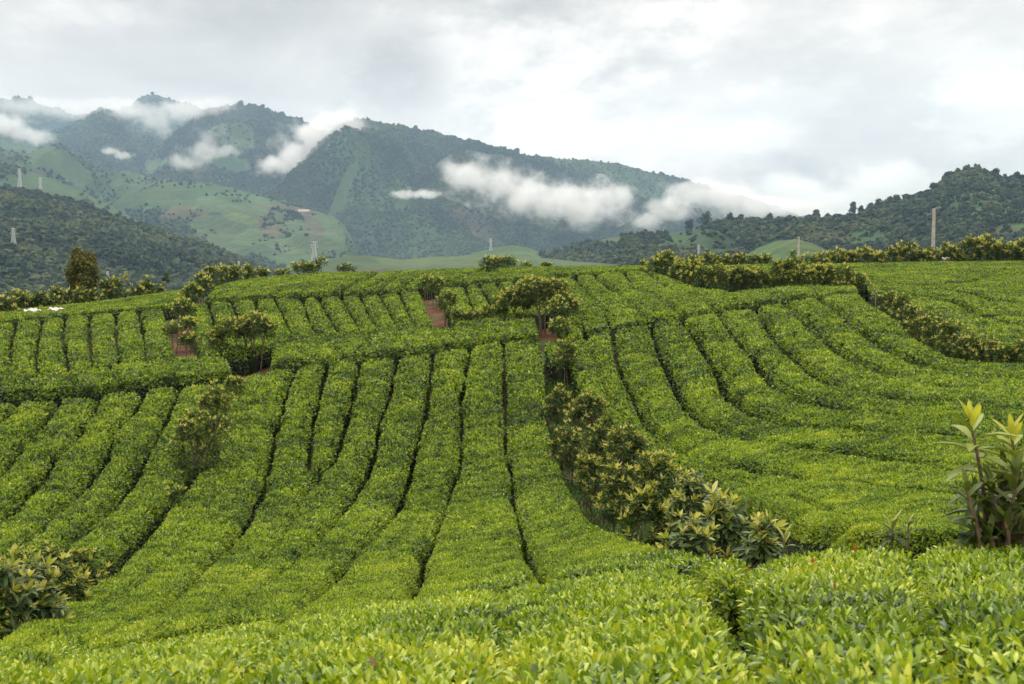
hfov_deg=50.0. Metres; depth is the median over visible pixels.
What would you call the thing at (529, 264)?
shade shrub
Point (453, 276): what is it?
tea hedge row
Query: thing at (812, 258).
shade shrub
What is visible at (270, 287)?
tea hedge row
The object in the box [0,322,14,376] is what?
tea hedge row
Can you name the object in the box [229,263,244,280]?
shade shrub
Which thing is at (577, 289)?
tea hedge row
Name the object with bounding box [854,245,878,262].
shade shrub
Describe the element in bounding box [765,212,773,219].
hill tree
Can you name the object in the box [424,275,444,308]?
shade shrub
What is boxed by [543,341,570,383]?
tea hedge row
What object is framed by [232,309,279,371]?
shade shrub
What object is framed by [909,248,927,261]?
shade shrub
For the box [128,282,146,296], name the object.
shade shrub
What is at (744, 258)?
shade shrub
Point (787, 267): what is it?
shade shrub
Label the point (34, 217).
ridge woodland
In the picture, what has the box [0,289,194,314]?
tea hedge row
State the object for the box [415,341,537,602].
tea hedge row
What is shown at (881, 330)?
tea hedge row
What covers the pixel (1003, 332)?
tea hedge row
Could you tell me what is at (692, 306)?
tea contour hedge
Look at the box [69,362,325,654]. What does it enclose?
tea hedge row
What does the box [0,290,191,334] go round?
tea hedge row
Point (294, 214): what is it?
slope woods
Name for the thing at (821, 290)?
tea contour hedge
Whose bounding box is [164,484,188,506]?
shade shrub
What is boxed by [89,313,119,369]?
tea hedge row
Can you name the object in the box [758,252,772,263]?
shade shrub
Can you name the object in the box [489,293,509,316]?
shade shrub
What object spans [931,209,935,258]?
utility pole
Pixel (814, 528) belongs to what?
tea hedge row
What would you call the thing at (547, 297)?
tea hedge row
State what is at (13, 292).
shade shrub
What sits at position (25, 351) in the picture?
tea hedge row
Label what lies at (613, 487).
shade shrub
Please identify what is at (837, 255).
shade shrub
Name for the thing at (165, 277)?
young tree
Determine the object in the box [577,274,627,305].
tea hedge row
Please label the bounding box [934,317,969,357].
shade shrub
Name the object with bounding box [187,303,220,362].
tea hedge row
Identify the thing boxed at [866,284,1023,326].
tea hedge row
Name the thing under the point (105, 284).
shade shrub
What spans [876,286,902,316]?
shade shrub
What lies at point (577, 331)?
tea contour hedge
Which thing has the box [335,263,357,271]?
shade shrub
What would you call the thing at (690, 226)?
hill tree
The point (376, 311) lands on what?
tea hedge row
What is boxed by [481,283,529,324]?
tea hedge row
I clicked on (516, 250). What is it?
green cone hill
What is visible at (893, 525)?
broadleaf seedling
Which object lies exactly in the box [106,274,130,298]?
shade shrub
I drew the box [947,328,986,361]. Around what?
shade shrub
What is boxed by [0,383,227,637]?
tea hedge row
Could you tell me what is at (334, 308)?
tea hedge row
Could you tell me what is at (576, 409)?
shade shrub
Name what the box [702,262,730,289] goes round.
shade shrub
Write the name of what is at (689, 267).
shade shrub
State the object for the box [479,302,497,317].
shade shrub
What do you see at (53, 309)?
white sack
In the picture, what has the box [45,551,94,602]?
shade shrub
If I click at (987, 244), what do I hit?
shade shrub
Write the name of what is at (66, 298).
shade shrub
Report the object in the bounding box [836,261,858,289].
shade shrub
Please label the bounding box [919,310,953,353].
shade shrub
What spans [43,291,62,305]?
shade shrub
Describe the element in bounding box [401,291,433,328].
tea hedge row
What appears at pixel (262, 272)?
shade shrub
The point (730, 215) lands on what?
hill tree
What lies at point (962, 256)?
shade shrub
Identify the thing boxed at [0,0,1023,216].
sky
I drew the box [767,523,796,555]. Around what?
broadleaf seedling
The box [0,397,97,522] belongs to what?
tea hedge row
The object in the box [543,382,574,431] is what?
shade shrub
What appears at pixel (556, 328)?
shade shrub
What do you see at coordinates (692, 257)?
shade shrub
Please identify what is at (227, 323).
shade shrub
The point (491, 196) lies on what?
mountain forest
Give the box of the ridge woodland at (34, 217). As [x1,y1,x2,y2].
[0,185,277,303]
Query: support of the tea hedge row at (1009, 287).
on the ground
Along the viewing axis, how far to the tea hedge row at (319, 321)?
56.16 m
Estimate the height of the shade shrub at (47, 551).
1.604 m
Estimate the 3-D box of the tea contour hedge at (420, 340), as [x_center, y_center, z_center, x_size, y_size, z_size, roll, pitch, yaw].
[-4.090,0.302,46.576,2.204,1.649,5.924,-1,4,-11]
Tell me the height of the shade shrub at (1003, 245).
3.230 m
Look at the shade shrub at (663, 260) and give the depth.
76.65 m
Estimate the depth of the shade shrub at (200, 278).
76.42 m
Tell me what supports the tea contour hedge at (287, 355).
on the ground
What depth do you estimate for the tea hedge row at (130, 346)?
50.33 m
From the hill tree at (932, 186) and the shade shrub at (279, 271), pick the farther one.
the hill tree at (932, 186)
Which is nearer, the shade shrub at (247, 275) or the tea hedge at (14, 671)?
the tea hedge at (14, 671)
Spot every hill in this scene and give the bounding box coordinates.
[469,237,619,262]
[620,170,1023,272]
[734,239,847,263]
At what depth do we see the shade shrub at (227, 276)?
90.04 m
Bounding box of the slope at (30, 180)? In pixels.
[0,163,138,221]
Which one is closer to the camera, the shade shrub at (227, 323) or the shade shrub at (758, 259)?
the shade shrub at (227, 323)
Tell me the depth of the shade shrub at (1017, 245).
95.91 m
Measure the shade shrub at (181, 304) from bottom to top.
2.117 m
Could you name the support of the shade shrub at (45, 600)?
on the ground
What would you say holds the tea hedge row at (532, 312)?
on the ground
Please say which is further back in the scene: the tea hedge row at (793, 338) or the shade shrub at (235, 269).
the shade shrub at (235, 269)
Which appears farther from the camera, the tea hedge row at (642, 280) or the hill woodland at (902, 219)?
the hill woodland at (902, 219)
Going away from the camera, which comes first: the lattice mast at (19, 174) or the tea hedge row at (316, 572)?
the tea hedge row at (316, 572)
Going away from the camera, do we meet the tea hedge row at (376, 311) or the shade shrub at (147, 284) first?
the tea hedge row at (376, 311)
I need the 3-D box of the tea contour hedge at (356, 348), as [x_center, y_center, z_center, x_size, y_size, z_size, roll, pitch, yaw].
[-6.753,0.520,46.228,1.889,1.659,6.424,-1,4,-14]
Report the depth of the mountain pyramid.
5060.00 m
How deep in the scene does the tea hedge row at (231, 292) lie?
74.53 m
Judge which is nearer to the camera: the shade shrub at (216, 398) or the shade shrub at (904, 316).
the shade shrub at (216, 398)
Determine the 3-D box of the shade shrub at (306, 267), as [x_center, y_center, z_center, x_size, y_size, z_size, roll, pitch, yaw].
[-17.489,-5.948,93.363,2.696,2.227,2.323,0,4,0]
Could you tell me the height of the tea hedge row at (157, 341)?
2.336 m
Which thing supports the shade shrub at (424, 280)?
on the ground
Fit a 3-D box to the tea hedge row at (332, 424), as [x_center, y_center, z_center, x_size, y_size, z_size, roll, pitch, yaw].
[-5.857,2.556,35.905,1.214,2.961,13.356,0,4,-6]
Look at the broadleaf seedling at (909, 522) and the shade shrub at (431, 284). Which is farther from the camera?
the shade shrub at (431, 284)
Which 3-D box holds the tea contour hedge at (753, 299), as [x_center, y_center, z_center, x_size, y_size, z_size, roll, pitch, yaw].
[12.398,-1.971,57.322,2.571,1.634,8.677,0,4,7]
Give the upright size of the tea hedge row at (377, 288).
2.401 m
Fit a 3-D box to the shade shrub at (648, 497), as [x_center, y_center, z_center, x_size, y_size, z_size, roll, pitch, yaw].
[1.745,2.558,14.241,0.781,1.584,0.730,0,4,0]
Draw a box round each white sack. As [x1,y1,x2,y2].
[23,308,40,311]
[47,307,63,310]
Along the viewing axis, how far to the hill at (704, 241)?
1233.05 m
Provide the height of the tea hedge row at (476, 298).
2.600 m
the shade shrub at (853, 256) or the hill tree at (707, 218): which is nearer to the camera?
the shade shrub at (853, 256)
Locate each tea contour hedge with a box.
[0,370,76,408]
[68,367,118,410]
[111,360,154,403]
[146,355,202,398]
[199,355,232,385]
[270,342,305,379]
[292,335,339,381]
[325,331,373,377]
[363,330,410,374]
[389,327,442,370]
[433,326,455,351]
[450,325,479,363]
[473,321,507,356]
[505,317,538,342]
[556,311,583,344]
[578,306,610,340]
[601,301,647,343]
[628,299,678,339]
[664,295,713,328]
[699,292,740,319]
[726,288,775,314]
[765,284,816,306]
[813,283,857,303]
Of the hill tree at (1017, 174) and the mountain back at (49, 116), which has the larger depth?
the mountain back at (49, 116)
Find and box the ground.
[10,278,950,566]
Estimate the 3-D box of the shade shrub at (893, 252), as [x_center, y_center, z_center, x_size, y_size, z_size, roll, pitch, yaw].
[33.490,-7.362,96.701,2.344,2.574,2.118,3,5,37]
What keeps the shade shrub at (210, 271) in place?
on the ground
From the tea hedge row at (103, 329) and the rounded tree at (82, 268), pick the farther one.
the rounded tree at (82, 268)
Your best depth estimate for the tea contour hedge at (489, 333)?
46.17 m
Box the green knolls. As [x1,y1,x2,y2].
[282,254,617,274]
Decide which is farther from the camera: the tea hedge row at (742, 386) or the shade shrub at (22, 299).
the shade shrub at (22, 299)
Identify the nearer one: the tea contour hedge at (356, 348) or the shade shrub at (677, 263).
the tea contour hedge at (356, 348)
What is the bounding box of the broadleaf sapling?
[936,399,1023,557]
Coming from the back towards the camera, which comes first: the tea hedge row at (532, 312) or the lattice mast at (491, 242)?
the lattice mast at (491, 242)
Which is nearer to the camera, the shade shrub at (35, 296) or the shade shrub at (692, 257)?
the shade shrub at (35, 296)
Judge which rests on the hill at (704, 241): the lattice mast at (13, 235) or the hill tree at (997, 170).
the hill tree at (997, 170)
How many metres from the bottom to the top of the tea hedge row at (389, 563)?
4.056 m
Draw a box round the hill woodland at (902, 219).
[617,163,1023,271]
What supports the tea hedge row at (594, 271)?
on the ground
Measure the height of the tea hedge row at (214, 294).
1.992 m
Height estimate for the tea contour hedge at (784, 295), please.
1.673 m
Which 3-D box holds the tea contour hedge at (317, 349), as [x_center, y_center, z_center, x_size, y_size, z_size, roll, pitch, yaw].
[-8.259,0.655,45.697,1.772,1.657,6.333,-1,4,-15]
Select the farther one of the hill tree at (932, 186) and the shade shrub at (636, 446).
the hill tree at (932, 186)
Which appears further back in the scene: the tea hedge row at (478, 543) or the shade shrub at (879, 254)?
the shade shrub at (879, 254)
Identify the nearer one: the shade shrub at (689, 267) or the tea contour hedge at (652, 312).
the tea contour hedge at (652, 312)
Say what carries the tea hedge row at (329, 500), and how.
on the ground
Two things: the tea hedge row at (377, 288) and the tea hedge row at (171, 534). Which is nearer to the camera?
the tea hedge row at (171, 534)
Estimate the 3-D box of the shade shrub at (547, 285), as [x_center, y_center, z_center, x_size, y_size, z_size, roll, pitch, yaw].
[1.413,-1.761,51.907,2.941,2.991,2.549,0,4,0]
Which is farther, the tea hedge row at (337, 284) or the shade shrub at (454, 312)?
the tea hedge row at (337, 284)
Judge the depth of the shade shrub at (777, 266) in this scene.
67.20 m
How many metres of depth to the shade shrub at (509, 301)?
52.61 m
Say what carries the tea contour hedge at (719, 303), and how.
on the ground
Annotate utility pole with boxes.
[797,237,799,257]
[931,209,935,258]
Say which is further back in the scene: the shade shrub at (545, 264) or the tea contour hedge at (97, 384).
the shade shrub at (545, 264)
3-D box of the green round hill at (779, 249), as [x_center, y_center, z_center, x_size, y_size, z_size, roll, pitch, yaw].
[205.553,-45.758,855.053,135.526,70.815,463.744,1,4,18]
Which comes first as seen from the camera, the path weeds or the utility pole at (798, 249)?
the path weeds
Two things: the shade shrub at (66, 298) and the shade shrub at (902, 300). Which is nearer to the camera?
the shade shrub at (902, 300)
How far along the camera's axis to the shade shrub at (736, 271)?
66.27 m
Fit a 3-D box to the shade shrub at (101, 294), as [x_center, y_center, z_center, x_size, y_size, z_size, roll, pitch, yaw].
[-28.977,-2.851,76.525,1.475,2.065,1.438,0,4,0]
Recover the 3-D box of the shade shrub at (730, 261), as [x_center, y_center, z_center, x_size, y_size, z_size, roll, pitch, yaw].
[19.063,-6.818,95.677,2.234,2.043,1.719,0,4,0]
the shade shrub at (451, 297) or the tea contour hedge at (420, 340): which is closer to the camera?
the tea contour hedge at (420, 340)
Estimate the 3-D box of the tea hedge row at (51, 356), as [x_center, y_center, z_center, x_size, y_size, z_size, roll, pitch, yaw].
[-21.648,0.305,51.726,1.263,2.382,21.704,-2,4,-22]
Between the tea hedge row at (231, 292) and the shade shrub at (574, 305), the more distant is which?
the tea hedge row at (231, 292)
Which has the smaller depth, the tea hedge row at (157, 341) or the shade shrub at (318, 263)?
the tea hedge row at (157, 341)
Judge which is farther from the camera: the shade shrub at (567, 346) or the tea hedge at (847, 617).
the shade shrub at (567, 346)
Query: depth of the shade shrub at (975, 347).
34.58 m
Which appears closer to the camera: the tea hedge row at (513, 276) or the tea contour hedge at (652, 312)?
the tea contour hedge at (652, 312)
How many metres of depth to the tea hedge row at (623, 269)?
83.93 m
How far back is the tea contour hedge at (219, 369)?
41.20 m
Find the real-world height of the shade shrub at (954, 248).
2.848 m
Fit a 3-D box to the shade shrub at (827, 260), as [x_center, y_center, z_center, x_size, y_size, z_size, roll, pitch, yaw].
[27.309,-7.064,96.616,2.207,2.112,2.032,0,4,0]
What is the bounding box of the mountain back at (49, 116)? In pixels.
[0,94,204,140]
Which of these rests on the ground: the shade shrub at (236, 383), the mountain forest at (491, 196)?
the shade shrub at (236, 383)
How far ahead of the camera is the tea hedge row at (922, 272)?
81.42 m
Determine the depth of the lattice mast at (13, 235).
1045.83 m
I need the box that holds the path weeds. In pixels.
[505,370,740,556]
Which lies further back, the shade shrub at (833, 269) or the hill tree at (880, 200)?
the hill tree at (880, 200)
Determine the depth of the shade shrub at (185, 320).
53.13 m
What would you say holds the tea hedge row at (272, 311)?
on the ground
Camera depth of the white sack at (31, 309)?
66.73 m
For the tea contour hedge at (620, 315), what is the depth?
48.89 m
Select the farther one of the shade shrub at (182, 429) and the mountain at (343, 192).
the mountain at (343, 192)
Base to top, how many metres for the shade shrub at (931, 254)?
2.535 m
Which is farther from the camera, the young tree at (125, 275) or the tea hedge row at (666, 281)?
the young tree at (125, 275)
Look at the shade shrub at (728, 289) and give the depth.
66.25 m
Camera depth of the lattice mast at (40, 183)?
2351.92 m
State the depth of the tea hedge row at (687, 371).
23.55 m
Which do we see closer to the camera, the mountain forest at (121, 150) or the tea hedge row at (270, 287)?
the tea hedge row at (270, 287)
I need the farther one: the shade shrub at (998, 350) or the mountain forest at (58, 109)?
the mountain forest at (58, 109)
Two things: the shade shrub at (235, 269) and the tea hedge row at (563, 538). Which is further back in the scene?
the shade shrub at (235, 269)
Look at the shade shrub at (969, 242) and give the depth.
95.93 m
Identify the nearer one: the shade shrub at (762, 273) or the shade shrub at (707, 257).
the shade shrub at (762, 273)
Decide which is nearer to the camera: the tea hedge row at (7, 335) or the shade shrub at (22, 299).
the tea hedge row at (7, 335)
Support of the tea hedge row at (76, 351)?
on the ground
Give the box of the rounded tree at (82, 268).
[64,246,101,291]
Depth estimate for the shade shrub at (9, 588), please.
11.15 m
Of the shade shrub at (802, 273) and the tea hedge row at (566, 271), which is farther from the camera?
the tea hedge row at (566, 271)
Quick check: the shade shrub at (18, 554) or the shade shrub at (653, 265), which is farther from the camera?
the shade shrub at (653, 265)
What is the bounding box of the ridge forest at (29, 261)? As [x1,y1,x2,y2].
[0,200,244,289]
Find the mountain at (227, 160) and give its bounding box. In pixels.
[141,104,324,194]
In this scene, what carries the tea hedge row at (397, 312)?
on the ground
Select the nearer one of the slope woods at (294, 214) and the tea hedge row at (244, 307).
the tea hedge row at (244, 307)
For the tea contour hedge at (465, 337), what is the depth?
45.18 m
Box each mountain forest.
[0,91,207,138]
[0,106,162,174]
[140,103,325,195]
[262,117,804,259]
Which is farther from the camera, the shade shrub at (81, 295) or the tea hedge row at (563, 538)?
the shade shrub at (81, 295)
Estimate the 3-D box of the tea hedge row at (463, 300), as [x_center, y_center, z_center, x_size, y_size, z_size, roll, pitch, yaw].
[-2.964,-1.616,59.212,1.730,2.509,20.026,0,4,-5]
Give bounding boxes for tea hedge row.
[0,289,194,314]
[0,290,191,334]
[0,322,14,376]
[0,368,294,666]
[0,372,264,659]
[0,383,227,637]
[0,391,141,556]
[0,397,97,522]
[0,400,57,477]
[0,402,15,424]
[1,386,177,564]
[11,319,40,373]
[36,315,66,374]
[64,314,92,373]
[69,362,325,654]
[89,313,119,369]
[117,310,146,363]
[140,308,175,363]
[157,357,394,641]
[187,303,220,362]
[204,280,234,312]
[210,301,249,375]
[213,353,432,629]
[217,276,266,311]
[233,299,270,374]
[237,274,298,309]
[258,298,293,360]
[275,272,331,307]
[277,297,315,339]
[289,348,470,618]
[301,270,378,306]
[304,297,338,336]
[310,360,358,484]
[320,296,359,333]
[342,295,378,332]
[343,270,401,301]
[361,269,422,301]
[362,294,400,332]
[379,269,445,301]
[381,293,416,329]
[400,267,467,299]
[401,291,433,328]
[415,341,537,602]
[422,266,488,300]
[439,286,478,331]
[447,266,527,294]
[467,284,503,328]
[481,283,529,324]
[490,266,561,289]
[498,281,545,329]
[503,339,715,585]
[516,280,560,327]
[536,265,595,281]
[537,277,581,310]
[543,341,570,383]
[559,276,600,307]
[568,339,975,564]
[577,265,620,278]
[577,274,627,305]
[587,331,986,521]
[597,271,661,302]
[613,325,1011,494]
[617,265,650,277]
[627,270,693,299]
[647,271,726,296]
[653,319,1023,470]
[678,260,1023,291]
[685,312,1023,443]
[720,307,1023,422]
[758,302,1023,407]
[785,297,1023,394]
[819,293,1023,379]
[858,272,1023,302]
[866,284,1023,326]
[876,292,1023,361]
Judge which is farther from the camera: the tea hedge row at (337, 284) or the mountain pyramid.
the mountain pyramid
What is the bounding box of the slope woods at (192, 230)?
[125,179,360,269]
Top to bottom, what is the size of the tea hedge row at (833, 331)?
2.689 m
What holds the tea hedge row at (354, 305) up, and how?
on the ground
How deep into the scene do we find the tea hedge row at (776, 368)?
29.44 m
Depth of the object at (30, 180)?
2424.60 m
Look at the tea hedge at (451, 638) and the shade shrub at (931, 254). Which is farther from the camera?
the shade shrub at (931, 254)
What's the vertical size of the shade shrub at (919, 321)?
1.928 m
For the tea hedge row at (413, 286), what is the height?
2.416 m
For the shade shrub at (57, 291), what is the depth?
74.89 m
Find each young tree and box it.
[122,271,127,288]
[161,272,169,291]
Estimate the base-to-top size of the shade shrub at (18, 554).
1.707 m
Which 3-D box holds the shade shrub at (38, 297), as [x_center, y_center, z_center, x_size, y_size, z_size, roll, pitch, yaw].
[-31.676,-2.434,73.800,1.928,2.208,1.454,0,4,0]
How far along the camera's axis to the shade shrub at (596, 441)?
27.52 m
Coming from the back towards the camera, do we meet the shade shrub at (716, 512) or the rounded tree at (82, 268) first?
the rounded tree at (82, 268)
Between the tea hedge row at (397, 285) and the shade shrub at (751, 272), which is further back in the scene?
the tea hedge row at (397, 285)
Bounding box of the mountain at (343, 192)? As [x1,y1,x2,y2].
[267,119,803,258]
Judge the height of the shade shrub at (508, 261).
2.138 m
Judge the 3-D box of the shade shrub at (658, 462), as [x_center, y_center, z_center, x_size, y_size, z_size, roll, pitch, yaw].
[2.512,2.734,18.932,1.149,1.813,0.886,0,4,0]
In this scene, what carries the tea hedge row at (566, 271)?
on the ground
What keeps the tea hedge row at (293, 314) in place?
on the ground
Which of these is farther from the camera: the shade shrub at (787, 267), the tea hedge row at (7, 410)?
the shade shrub at (787, 267)
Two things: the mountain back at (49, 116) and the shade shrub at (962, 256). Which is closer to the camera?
the shade shrub at (962, 256)
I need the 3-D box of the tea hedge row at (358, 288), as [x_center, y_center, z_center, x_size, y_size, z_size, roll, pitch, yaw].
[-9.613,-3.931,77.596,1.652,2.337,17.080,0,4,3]
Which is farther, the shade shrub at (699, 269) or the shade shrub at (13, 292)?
the shade shrub at (13, 292)
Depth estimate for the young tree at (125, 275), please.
80.84 m
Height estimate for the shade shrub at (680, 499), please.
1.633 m
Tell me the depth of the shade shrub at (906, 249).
96.22 m
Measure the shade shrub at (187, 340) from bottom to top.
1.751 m
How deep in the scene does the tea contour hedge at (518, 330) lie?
46.54 m
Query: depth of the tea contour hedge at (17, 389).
38.95 m
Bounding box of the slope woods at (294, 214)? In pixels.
[0,142,342,256]
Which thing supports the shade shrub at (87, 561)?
on the ground
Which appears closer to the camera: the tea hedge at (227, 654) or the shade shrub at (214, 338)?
the tea hedge at (227, 654)
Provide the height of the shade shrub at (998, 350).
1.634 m
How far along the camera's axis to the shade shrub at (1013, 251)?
95.94 m
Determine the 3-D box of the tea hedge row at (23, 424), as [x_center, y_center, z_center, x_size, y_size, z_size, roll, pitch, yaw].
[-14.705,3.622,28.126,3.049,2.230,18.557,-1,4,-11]
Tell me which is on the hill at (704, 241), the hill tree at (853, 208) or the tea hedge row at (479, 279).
the hill tree at (853, 208)
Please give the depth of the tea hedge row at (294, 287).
75.08 m
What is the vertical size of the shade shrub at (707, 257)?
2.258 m
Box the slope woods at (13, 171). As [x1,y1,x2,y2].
[0,162,121,214]
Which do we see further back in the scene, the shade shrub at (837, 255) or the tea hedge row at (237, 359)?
the shade shrub at (837, 255)
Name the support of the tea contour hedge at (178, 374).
on the ground
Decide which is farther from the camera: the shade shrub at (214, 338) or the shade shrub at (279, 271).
the shade shrub at (279, 271)
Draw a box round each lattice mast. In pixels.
[10,228,16,244]
[17,168,21,186]
[38,177,42,190]
[310,241,317,260]
[489,238,492,250]
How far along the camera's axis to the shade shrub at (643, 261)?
90.46 m
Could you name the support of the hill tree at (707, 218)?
on the hill at (704, 241)
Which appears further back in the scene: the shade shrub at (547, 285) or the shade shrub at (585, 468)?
the shade shrub at (547, 285)
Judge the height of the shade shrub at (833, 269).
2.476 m
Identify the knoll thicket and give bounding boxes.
[539,239,619,263]
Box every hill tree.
[685,219,693,230]
[696,210,711,223]
[726,212,733,219]
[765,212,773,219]
[812,209,819,215]
[849,202,857,213]
[874,198,882,204]
[929,182,935,189]
[992,168,999,174]
[1012,171,1020,177]
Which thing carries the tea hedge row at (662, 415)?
on the ground
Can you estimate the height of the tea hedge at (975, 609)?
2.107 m
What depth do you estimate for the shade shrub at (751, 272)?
66.15 m
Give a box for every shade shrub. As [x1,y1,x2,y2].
[0,294,19,311]
[0,543,44,579]
[0,544,44,639]
[3,549,73,631]
[4,288,24,306]
[13,290,34,308]
[27,289,53,307]
[27,290,44,306]
[29,536,80,600]
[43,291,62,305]
[44,285,71,305]
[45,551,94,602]
[58,545,113,585]
[60,286,81,303]
[67,285,97,302]
[85,287,104,301]
[98,277,116,299]
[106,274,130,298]
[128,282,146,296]
[138,274,155,293]
[150,284,165,292]
[162,319,183,352]
[164,407,234,486]
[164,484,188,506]
[169,297,197,334]
[175,297,187,317]
[175,330,201,355]
[177,281,204,303]
[177,314,198,348]
[188,271,214,303]
[194,378,234,432]
[200,265,221,291]
[202,329,230,356]
[212,314,261,348]
[214,263,232,284]
[223,375,246,394]
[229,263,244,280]
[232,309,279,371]
[240,263,256,278]
[255,265,271,277]
[273,265,292,275]
[291,259,321,273]
[311,255,328,272]
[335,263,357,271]
[418,273,432,302]
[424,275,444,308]
[435,288,458,327]
[450,307,466,322]
[460,305,482,319]
[477,255,503,271]
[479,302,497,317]
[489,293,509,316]
[495,254,519,267]
[495,284,535,318]
[511,274,570,335]
[518,260,532,266]
[539,261,553,265]
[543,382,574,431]
[543,418,586,486]
[545,290,582,320]
[547,316,572,342]
[553,337,577,384]
[561,387,609,450]
[571,454,603,523]
[574,417,626,492]
[592,461,645,535]
[603,421,654,490]
[617,479,672,548]
[624,449,687,527]
[639,258,646,265]
[643,251,670,274]
[655,248,678,279]
[655,509,720,561]
[658,467,721,554]
[666,256,688,283]
[676,258,702,285]
[688,254,701,262]
[689,257,719,288]
[697,480,756,564]
[698,251,715,264]
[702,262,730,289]
[708,253,727,264]
[715,266,737,292]
[719,253,742,264]
[725,264,747,290]
[732,508,788,571]
[733,252,756,264]
[738,265,761,289]
[746,265,771,289]
[747,252,763,263]
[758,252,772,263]
[766,258,790,287]
[777,249,802,285]
[791,260,817,285]
[800,250,821,263]
[805,262,832,285]
[812,250,832,262]
[819,262,845,285]
[825,245,850,263]
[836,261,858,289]
[838,249,861,263]
[846,272,871,295]
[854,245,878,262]
[870,250,890,262]
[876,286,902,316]
[882,245,904,261]
[887,292,913,322]
[891,303,922,332]
[895,239,919,261]
[904,311,938,346]
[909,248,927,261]
[919,245,942,261]
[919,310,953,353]
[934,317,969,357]
[937,241,962,260]
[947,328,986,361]
[949,252,967,260]
[956,233,985,260]
[965,333,1005,362]
[971,233,1004,260]
[984,342,1015,362]
[989,237,1011,260]
[999,338,1023,363]
[1000,240,1023,260]
[1012,236,1023,260]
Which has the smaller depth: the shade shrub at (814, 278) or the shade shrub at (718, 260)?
the shade shrub at (814, 278)
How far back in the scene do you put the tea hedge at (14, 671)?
4.13 m
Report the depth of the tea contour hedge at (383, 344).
44.42 m
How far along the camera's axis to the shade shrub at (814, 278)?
64.08 m
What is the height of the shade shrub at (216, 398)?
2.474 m
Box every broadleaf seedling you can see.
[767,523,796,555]
[869,509,907,550]
[900,513,923,555]
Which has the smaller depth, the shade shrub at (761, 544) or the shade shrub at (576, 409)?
the shade shrub at (761, 544)
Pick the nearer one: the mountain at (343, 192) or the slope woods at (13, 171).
the slope woods at (13, 171)
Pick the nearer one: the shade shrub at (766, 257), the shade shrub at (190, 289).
the shade shrub at (190, 289)
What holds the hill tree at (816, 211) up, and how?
on the hill at (704, 241)
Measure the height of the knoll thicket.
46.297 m
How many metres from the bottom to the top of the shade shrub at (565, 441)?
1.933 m
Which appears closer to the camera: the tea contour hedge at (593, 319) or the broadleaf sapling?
the broadleaf sapling
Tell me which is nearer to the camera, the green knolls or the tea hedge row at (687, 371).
the tea hedge row at (687, 371)
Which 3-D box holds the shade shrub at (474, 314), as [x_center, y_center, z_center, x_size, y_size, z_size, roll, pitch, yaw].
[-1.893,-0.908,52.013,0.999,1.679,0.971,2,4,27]
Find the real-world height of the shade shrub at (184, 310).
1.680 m
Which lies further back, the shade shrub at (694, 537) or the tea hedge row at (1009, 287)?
the tea hedge row at (1009, 287)
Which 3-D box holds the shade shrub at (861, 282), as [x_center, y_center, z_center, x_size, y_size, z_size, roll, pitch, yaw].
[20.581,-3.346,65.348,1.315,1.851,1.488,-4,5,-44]
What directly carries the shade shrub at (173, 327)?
on the ground
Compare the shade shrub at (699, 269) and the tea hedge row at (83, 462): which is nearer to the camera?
the tea hedge row at (83, 462)
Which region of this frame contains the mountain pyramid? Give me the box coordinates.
[0,109,161,173]
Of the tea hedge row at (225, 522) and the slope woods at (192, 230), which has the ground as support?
the tea hedge row at (225, 522)
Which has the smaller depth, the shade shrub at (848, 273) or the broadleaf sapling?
the broadleaf sapling
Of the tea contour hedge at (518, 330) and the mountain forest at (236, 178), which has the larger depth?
the mountain forest at (236, 178)
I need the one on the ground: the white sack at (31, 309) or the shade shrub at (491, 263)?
the shade shrub at (491, 263)
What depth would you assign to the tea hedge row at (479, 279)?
74.63 m
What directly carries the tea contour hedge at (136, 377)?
on the ground

